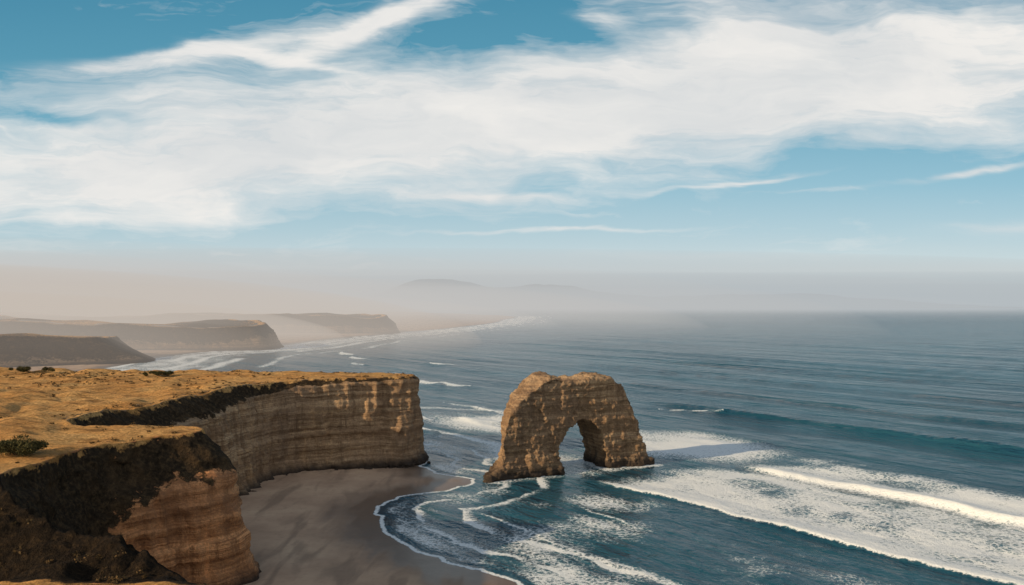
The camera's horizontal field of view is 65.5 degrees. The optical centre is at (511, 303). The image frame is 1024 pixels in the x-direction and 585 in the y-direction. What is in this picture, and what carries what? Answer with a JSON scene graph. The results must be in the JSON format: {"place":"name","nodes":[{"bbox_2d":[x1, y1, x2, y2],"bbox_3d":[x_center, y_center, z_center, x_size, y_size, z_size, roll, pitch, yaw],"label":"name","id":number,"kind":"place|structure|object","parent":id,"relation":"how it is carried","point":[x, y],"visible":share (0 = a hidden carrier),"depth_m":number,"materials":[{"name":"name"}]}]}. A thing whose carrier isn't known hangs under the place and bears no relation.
{"place":"outdoors","nodes":[
{"label":"outdoors","id":0,"kind":"place"},
{"bbox_2d":[0,333,155,367],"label":"headland","id":1,"kind":"structure","parent":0,"point":[25,349],"depth_m":907.43,"materials":[{"name":"stone"}]},
{"bbox_2d":[0,315,283,350],"bbox_3d":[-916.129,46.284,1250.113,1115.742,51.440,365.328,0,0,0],"label":"headland","id":2,"kind":"structure","parent":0,"point":[224,335],"depth_m":1173.82,"materials":[{"name":"grey stone"}]},
{"bbox_2d":[0,312,399,333],"bbox_3d":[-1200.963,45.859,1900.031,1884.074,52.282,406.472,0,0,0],"label":"headland","id":3,"kind":"structure","parent":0,"point":[330,323],"depth_m":1784.17,"materials":[{"name":"grey stone"}]},
{"bbox_2d":[0,367,428,584],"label":"headland cliff","id":4,"kind":"structure","parent":0,"point":[160,505],"depth_m":195.72,"materials":[{"name":"brown stone"}]},
{"bbox_2d":[0,434,48,455],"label":"shrub","id":5,"kind":"object","parent":4,"relation":"on","point":[19,447],"visible":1,"depth_m":169.24,"materials":[{"name":"green plant"}]},
{"bbox_2d":[8,366,54,372],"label":"shrub","id":6,"kind":"object","parent":4,"relation":"on","point":[27,369],"visible":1,"depth_m":366.62,"materials":[{"name":"green plant"}]},
{"bbox_2d":[143,370,173,375],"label":"shrub","id":7,"kind":"object","parent":4,"relation":"on","point":[165,373],"visible":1,"depth_m":350.24,"materials":[{"name":"green plant"}]},
{"bbox_2d":[0,369,408,582],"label":"heath tufts","id":8,"kind":"object","parent":4,"relation":"on","point":[100,556],"visible":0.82,"depth_m":249.71,"materials":[{"name":"brown plant"}]},
{"bbox_2d":[0,307,516,584],"bbox_3d":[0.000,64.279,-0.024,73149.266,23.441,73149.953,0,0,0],"label":"ground","id":9,"kind":"structure","parent":0,"point":[320,527],"depth_m":261.42,"materials":[{"name":"sand"}]},
{"bbox_2d":[251,458,430,491],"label":"boulders","id":10,"kind":"object","parent":9,"relation":"on","point":[412,464],"visible":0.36,"depth_m":336.88,"materials":[{"name":"stone"}]},
{"bbox_2d":[0,279,1023,307],"bbox_3d":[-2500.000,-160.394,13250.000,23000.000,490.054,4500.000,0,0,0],"label":"distant hills","id":11,"kind":"structure","parent":0,"point":[434,293],"depth_m":12109.15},
{"bbox_2d":[0,0,1023,304],"label":"sky","id":12,"kind":"structure","parent":0,"point":[296,149],"materials":[{"name":"blue"}]},
{"bbox_2d":[103,304,1023,584],"bbox_3d":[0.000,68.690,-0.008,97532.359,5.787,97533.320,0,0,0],"label":"sea","id":13,"kind":"structure","parent":0,"point":[835,446],"depth_m":393.47,"materials":[{"name":"liquid"}]},
{"bbox_2d":[483,371,654,482],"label":"sea arch","id":14,"kind":"structure","parent":13,"relation":"in","point":[543,412],"depth_m":328.98,"materials":[{"name":"stone"}]}
]}

